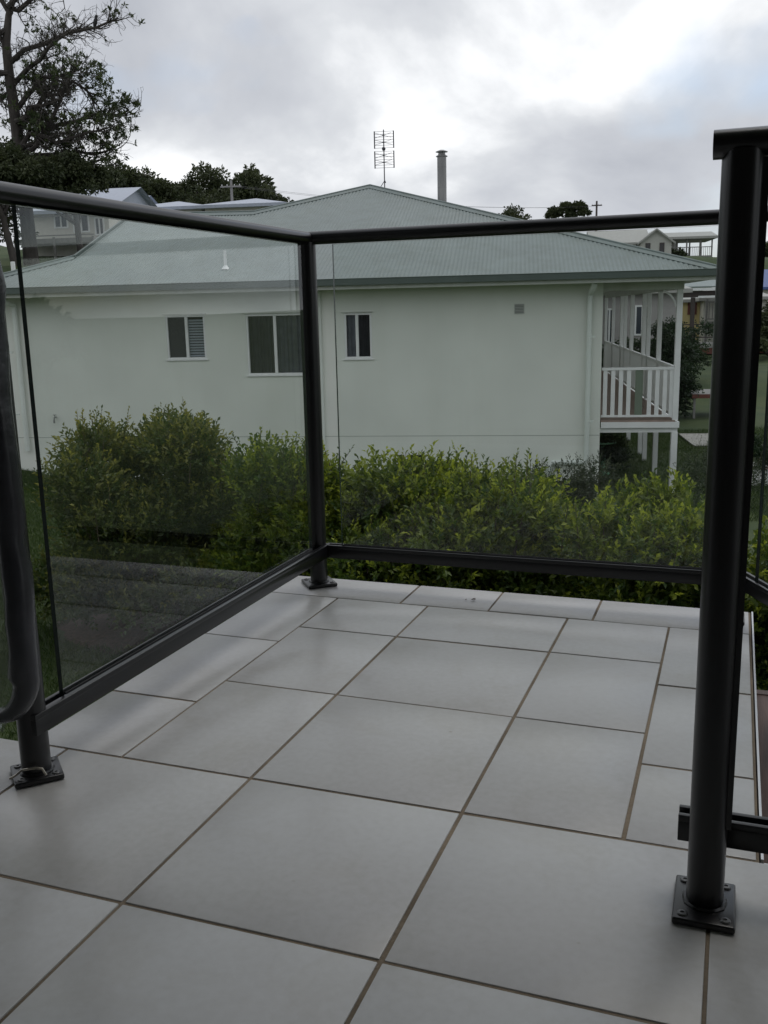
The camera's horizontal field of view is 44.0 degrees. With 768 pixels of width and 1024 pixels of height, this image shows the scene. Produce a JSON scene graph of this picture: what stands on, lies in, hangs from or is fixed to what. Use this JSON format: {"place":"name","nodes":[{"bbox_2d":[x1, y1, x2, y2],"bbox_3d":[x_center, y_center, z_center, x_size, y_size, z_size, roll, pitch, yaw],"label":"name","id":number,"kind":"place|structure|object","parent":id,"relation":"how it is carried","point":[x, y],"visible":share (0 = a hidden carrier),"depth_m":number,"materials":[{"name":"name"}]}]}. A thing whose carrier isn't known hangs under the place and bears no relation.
{"place":"outdoors","nodes":[
{"label":"outdoors","id":0,"kind":"place"},
{"bbox_2d":[0,245,767,740],"bbox_3d":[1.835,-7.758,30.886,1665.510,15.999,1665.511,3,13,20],"label":"lawn ground","id":1,"kind":"structure","parent":0,"point":[702,413],"depth_m":21.47,"materials":[{"name":"green plant"}]},
{"bbox_2d":[10,262,15,270],"bbox_3d":[-11.031,-6.604,28.447,0.100,1.724,0.100,0,12,8],"label":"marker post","id":2,"kind":"object","parent":1,"relation":"on","point":[13,266],"visible":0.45,"depth_m":28.26,"materials":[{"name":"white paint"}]},
{"bbox_2d":[0,205,38,247],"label":"bushy tree","id":3,"kind":"object","parent":1,"relation":"on","point":[9,218],"visible":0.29,"depth_m":39.93,"materials":[{"name":"green plant"}]},
{"bbox_2d":[0,135,82,265],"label":"bushy tree","id":4,"kind":"object","parent":1,"relation":"on","point":[17,166],"visible":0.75,"depth_m":36.86,"materials":[{"name":"green plant"}]},
{"bbox_2d":[27,149,114,251],"bbox_3d":[-12.879,-12.468,39.231,3.300,5.024,4.132,3,13,20],"label":"bushy tree","id":5,"kind":"object","parent":1,"relation":"on","point":[80,171],"visible":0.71,"depth_m":38.38,"materials":[{"name":"green plant"}]},
{"bbox_2d":[0,0,144,265],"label":"spreading tree","id":6,"kind":"object","parent":1,"relation":"on","point":[44,124],"visible":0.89,"depth_m":38.60,"materials":[{"name":"green plant"}]},
{"bbox_2d":[93,15,97,30],"bbox_3d":[-11.552,-19.635,38.184,0.283,0.630,0.176,-5,12,-17],"label":"crow","id":7,"kind":"object","parent":6,"relation":"on","point":[95,20],"visible":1,"depth_m":38.11,"materials":[{"name":"black"}]},
{"bbox_2d":[14,187,156,258],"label":"hill house","id":8,"kind":"structure","parent":1,"relation":"on","point":[56,237],"depth_m":44.89,"materials":[{"name":"beige paint"}]},
{"bbox_2d":[53,213,68,228],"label":"window","id":9,"kind":"structure","parent":8,"relation":"in","point":[59,222],"depth_m":44.79,"materials":[{"name":"white paint"}]},
{"bbox_2d":[72,216,89,232],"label":"window","id":10,"kind":"structure","parent":8,"relation":"in","point":[84,224],"depth_m":44.65,"materials":[{"name":"white paint"}]},
{"bbox_2d":[94,217,104,235],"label":"window","id":11,"kind":"structure","parent":8,"relation":"in","point":[99,225],"depth_m":44.56,"materials":[{"name":"white paint"}]},
{"bbox_2d":[0,467,198,740],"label":"lawn grass","id":12,"kind":"structure","parent":1,"relation":"on","point":[39,525],"depth_m":8.42,"materials":[{"name":"green plant"}]},
{"bbox_2d":[23,397,243,648],"bbox_3d":[-2.091,0.117,8.607,2.388,2.231,2.213,9,16,41],"label":"hedge shrub","id":13,"kind":"object","parent":1,"relation":"on","point":[130,537],"visible":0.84,"depth_m":8.13,"materials":[{"name":"green leaf"}]},
{"bbox_2d":[57,611,212,653],"bbox_3d":[-2.138,1.060,8.881,1.725,0.086,1.308,-6,13,-21],"label":"mulch bed","id":14,"kind":"object","parent":1,"relation":"on","point":[83,633],"visible":0.32,"depth_m":8.67,"materials":[{"name":"soil"}]},
{"bbox_2d":[93,161,192,202],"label":"hill tree","id":15,"kind":"object","parent":1,"relation":"on","point":[124,177],"visible":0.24,"depth_m":68.37,"materials":[{"name":"green plant"}]},
{"bbox_2d":[140,175,202,203],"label":"hill tree","id":16,"kind":"object","parent":1,"relation":"on","point":[156,183],"visible":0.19,"depth_m":68.26,"materials":[{"name":"green plant"}]},
{"bbox_2d":[156,201,202,211],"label":"hill house","id":17,"kind":"structure","parent":1,"relation":"on","point":[183,206],"depth_m":50.90,"materials":[{"name":"beige paint"}]},
{"bbox_2d":[167,160,230,204],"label":"hill tree","id":18,"kind":"object","parent":1,"relation":"on","point":[209,177],"visible":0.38,"depth_m":69.08,"materials":[{"name":"green plant"}]},
{"bbox_2d":[220,180,240,200],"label":"utility pole","id":19,"kind":"object","parent":1,"relation":"on","point":[231,189],"visible":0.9,"depth_m":55.00,"materials":[{"name":"white paint"}]},
{"bbox_2d":[239,186,588,207],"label":"overhead wire","id":20,"kind":"object","parent":19,"relation":"attached to","point":[469,206],"visible":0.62,"depth_m":70.82,"materials":[{"name":"grey metal"}]},
{"bbox_2d":[210,181,254,198],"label":"hill tree","id":21,"kind":"object","parent":1,"relation":"on","point":[225,183],"visible":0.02,"depth_m":69.18,"materials":[{"name":"green plant"}]},
{"bbox_2d":[195,198,286,210],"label":"hill house","id":22,"kind":"structure","parent":1,"relation":"on","point":[250,204],"depth_m":50.13,"materials":[{"name":"beige paint"}]},
{"bbox_2d":[213,163,293,202],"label":"hill tree","id":23,"kind":"object","parent":1,"relation":"on","point":[252,177],"visible":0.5,"depth_m":66.97,"materials":[{"name":"green plant"}]},
{"bbox_2d":[271,193,284,201],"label":"hill tree","id":24,"kind":"object","parent":1,"relation":"on","point":[280,197],"visible":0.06,"depth_m":68.73,"materials":[{"name":"green plant"}]},
{"bbox_2d":[184,426,426,627],"bbox_3d":[-0.599,0.288,8.083,2.335,2.095,2.014,3,13,20],"label":"hedge shrub","id":25,"kind":"object","parent":1,"relation":"on","point":[269,487],"visible":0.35,"depth_m":7.62,"materials":[{"name":"green plant"}]},
{"bbox_2d":[3,150,716,495],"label":"green house","id":26,"kind":"structure","parent":1,"relation":"on","point":[490,347],"depth_m":17.94,"materials":[{"name":"paint"}]},
{"bbox_2d":[165,315,208,360],"bbox_3d":[-3.777,-3.343,18.240,0.840,0.857,0.198,0,12,8],"label":"window","id":27,"kind":"structure","parent":26,"relation":"in","point":[186,336],"depth_m":18.22,"materials":[{"name":"grey glass"}]},
{"bbox_2d":[245,313,302,376],"bbox_3d":[-1.966,-3.170,18.023,1.330,1.167,0.198,0,12,8],"label":"window","id":28,"kind":"structure","parent":26,"relation":"in","point":[273,340],"depth_m":18.06,"materials":[{"name":"grey glass"}]},
{"bbox_2d":[343,313,373,359],"bbox_3d":[-0.473,-3.288,17.789,0.580,0.865,0.198,0,12,8],"label":"window","id":29,"kind":"structure","parent":26,"relation":"in","point":[357,326],"depth_m":17.79,"materials":[{"name":"glass"}]},
{"bbox_2d":[374,130,394,186],"bbox_3d":[0.002,-8.526,23.172,0.498,1.512,0.155,0,12,8],"label":"tv antenna","id":30,"kind":"object","parent":26,"relation":"attached to","point":[383,151],"visible":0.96,"depth_m":23.15,"materials":[{"name":"grey metal"}]},
{"bbox_2d":[396,453,425,468],"bbox_3d":[0.514,-0.896,18.140,0.640,0.481,0.153,0,12,8],"label":"window","id":31,"kind":"structure","parent":26,"relation":"in","point":[404,454],"depth_m":18.08,"materials":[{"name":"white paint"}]},
{"bbox_2d":[0,576,767,1023],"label":"tiled deck","id":32,"kind":"structure","parent":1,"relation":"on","point":[294,800],"depth_m":1.56,"materials":[{"name":"tile"}]},
{"bbox_2d":[0,181,767,788],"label":"glass balustrade","id":33,"kind":"object","parent":32,"relation":"on","point":[36,723],"visible":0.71,"depth_m":2.46,"materials":[{"name":"grey metal"}]},
{"bbox_2d":[0,261,40,728],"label":"handrail","id":34,"kind":"object","parent":33,"relation":"attached to","point":[17,582],"visible":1,"depth_m":1.56,"materials":[{"name":"black plastic"}]},
{"bbox_2d":[671,126,767,934],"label":"glass balustrade","id":35,"kind":"object","parent":32,"relation":"on","point":[712,826],"visible":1,"depth_m":1.21,"materials":[{"name":"grey metal"}]},
{"bbox_2d":[286,440,551,593],"bbox_3d":[0.329,0.477,7.516,2.391,2.039,2.055,3,13,20],"label":"hedge shrub","id":36,"kind":"object","parent":1,"relation":"on","point":[403,491],"visible":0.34,"depth_m":7.23,"materials":[{"name":"green plant"}]},
{"bbox_2d":[377,448,591,598],"bbox_3d":[0.833,0.551,7.293,1.903,2.066,1.809,-6,13,-19],"label":"hedge shrub","id":37,"kind":"object","parent":1,"relation":"on","point":[543,513],"visible":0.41,"depth_m":6.82,"materials":[{"name":"green plant"}]},
{"bbox_2d":[498,203,531,219],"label":"round tree","id":38,"kind":"object","parent":1,"relation":"on","point":[513,212],"visible":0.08,"depth_m":78.46,"materials":[{"name":"green plant"}]},
{"bbox_2d":[543,200,591,218],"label":"umbrella tree","id":39,"kind":"object","parent":1,"relation":"on","point":[575,209],"visible":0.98,"depth_m":84.73,"materials":[{"name":"green plant"}]},
{"bbox_2d":[518,449,619,514],"bbox_3d":[3.177,-0.480,16.235,1.762,1.173,1.328,3,13,20],"label":"garden shrub","id":40,"kind":"object","parent":1,"relation":"on","point":[581,483],"visible":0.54,"depth_m":16.05,"materials":[{"name":"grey plant"}]},
{"bbox_2d":[592,201,601,215],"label":"utility pole","id":41,"kind":"object","parent":1,"relation":"on","point":[597,205],"visible":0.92,"depth_m":79.75,"materials":[{"name":"grey paint"}]},
{"bbox_2d":[599,442,615,475],"bbox_3d":[4.578,-1.123,19.845,0.540,0.702,0.540,3,13,20],"label":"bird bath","id":42,"kind":"object","parent":1,"relation":"on","point":[603,443],"visible":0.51,"depth_m":19.76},
{"bbox_2d":[587,229,647,245],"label":"ridge house","id":43,"kind":"structure","parent":1,"relation":"on","point":[632,237],"depth_m":72.20,"materials":[{"name":"metal"}]},
{"bbox_2d":[599,433,636,470],"bbox_3d":[4.595,-1.312,20.030,1.454,1.160,1.282,-1,12,0],"label":"garden shrub","id":44,"kind":"object","parent":1,"relation":"on","point":[617,449],"visible":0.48,"depth_m":19.79,"materials":[{"name":"green plant"}]},
{"bbox_2d":[601,337,656,369],"bbox_3d":[8.986,-5.510,34.585,3.429,1.843,2.245,-3,12,-10],"label":"screen hedge","id":45,"kind":"object","parent":1,"relation":"on","point":[636,343],"visible":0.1,"depth_m":34.52,"materials":[{"name":"green plant"}]},
{"bbox_2d":[525,467,767,689],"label":"hedge shrub","id":46,"kind":"object","parent":1,"relation":"on","point":[662,525],"visible":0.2,"depth_m":6.29,"materials":[{"name":"green plant"}]},
{"bbox_2d":[602,286,692,349],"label":"grey house","id":47,"kind":"structure","parent":1,"relation":"on","point":[669,308],"depth_m":38.12,"materials":[{"name":"metal"}]},
{"bbox_2d":[607,308,611,341],"bbox_3d":[9.095,-7.338,38.406,0.320,1.750,0.070,0,12,8],"label":"window","id":48,"kind":"structure","parent":47,"relation":"in","point":[609,323],"depth_m":38.33,"materials":[{"name":"white paint"}]},
{"bbox_2d":[634,305,646,335],"bbox_3d":[10.365,-7.696,38.151,0.600,1.200,0.070,0,12,8],"label":"window","id":49,"kind":"structure","parent":47,"relation":"in","point":[638,308],"depth_m":38.16,"materials":[{"name":"white paint"}]},
{"bbox_2d":[636,229,675,253],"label":"ridge house","id":50,"kind":"structure","parent":1,"relation":"on","point":[658,240],"depth_m":69.42,"materials":[{"name":"paint"}]},
{"bbox_2d":[659,242,664,251],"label":"window","id":51,"kind":"structure","parent":50,"relation":"in","point":[661,247],"depth_m":69.44,"materials":[{"name":"grey glass"}]},
{"bbox_2d":[640,315,713,417],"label":"shrub","id":52,"kind":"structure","parent":1,"relation":"on","point":[687,385],"depth_m":27.46,"materials":[{"name":"green plant"}]},
{"bbox_2d":[645,335,711,374],"bbox_3d":[10.235,-5.390,33.758,2.717,2.036,2.047,-2,12,-5],"label":"screen hedge","id":53,"kind":"object","parent":1,"relation":"on","point":[704,358],"visible":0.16,"depth_m":33.22,"materials":[{"name":"green plant"}]},
{"bbox_2d":[671,247,689,255],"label":"garden shrub","id":54,"kind":"object","parent":1,"relation":"on","point":[680,251],"visible":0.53,"depth_m":72.07,"materials":[{"name":"green plant"}]},
{"bbox_2d":[599,426,767,521],"bbox_3d":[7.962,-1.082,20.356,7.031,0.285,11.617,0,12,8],"label":"lawn grass","id":55,"kind":"structure","parent":1,"relation":"on","point":[667,450],"depth_m":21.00,"materials":[{"name":"green plant"}]},
{"bbox_2d":[664,231,717,256],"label":"deck house","id":56,"kind":"structure","parent":1,"relation":"on","point":[690,237],"depth_m":74.15,"materials":[{"name":"metal"}]},
{"bbox_2d":[682,297,700,339],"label":"yellow house","id":57,"kind":"structure","parent":1,"relation":"on","point":[686,310],"depth_m":50.34,"materials":[{"name":"metal"}]},
{"bbox_2d":[687,302,690,314],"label":"window","id":58,"kind":"structure","parent":57,"relation":"in","point":[688,313],"depth_m":50.27,"materials":[{"name":"black glass"}]},
{"bbox_2d":[678,433,707,446],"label":"garden slab","id":59,"kind":"structure","parent":1,"relation":"on","point":[696,437],"depth_m":24.36,"materials":[{"name":"concrete"}]},
{"bbox_2d":[690,389,709,418],"bbox_3d":[9.689,-3.223,28.412,1.240,0.759,1.740,0,12,8],"label":"garden table","id":60,"kind":"object","parent":1,"relation":"on","point":[706,394],"visible":0.26,"depth_m":27.71,"materials":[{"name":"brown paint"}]},
{"bbox_2d":[683,280,767,353],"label":"patio roof","id":61,"kind":"structure","parent":1,"relation":"on","point":[698,292],"depth_m":44.29,"materials":[{"name":"white metal"}]},
{"bbox_2d":[686,504,767,690],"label":"hedge shrub","id":62,"kind":"object","parent":1,"relation":"on","point":[760,619],"visible":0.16,"depth_m":6.02,"materials":[{"name":"green plant"}]},
{"bbox_2d":[695,287,767,341],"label":"yellow house","id":63,"kind":"structure","parent":1,"relation":"on","point":[707,305],"depth_m":49.20,"materials":[{"name":"beige paint"}]},
{"bbox_2d":[752,432,767,485],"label":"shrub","id":64,"kind":"object","parent":1,"relation":"on","point":[758,446],"visible":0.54,"depth_m":17.93,"materials":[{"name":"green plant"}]},
{"bbox_2d":[756,689,767,863],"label":"timber landing","id":65,"kind":"object","parent":1,"relation":"on","point":[762,704],"depth_m":2.20,"materials":[{"name":"grey paint"}]},
{"bbox_2d":[759,325,767,355],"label":"garden tree","id":66,"kind":"object","parent":1,"relation":"on","point":[764,341],"visible":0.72,"depth_m":41.68,"materials":[{"name":"green plant"}]},
{"bbox_2d":[761,299,767,334],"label":"garden tree","id":67,"kind":"object","parent":1,"relation":"on","point":[764,318],"visible":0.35,"depth_m":44.68,"materials":[{"name":"green plant"}]},
{"bbox_2d":[763,269,767,309],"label":"blue house","id":68,"kind":"structure","parent":1,"relation":"on","point":[765,285],"depth_m":60.48,"materials":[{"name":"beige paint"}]},
{"bbox_2d":[765,241,767,256],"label":"garden tree","id":69,"kind":"object","parent":1,"relation":"on","point":[766,251],"visible":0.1,"depth_m":85.48,"materials":[{"name":"green plant"}]},
{"bbox_2d":[0,0,767,256],"label":"sky","id":70,"kind":"structure","parent":0,"point":[619,105],"materials":[{"name":"grey"}]}
]}

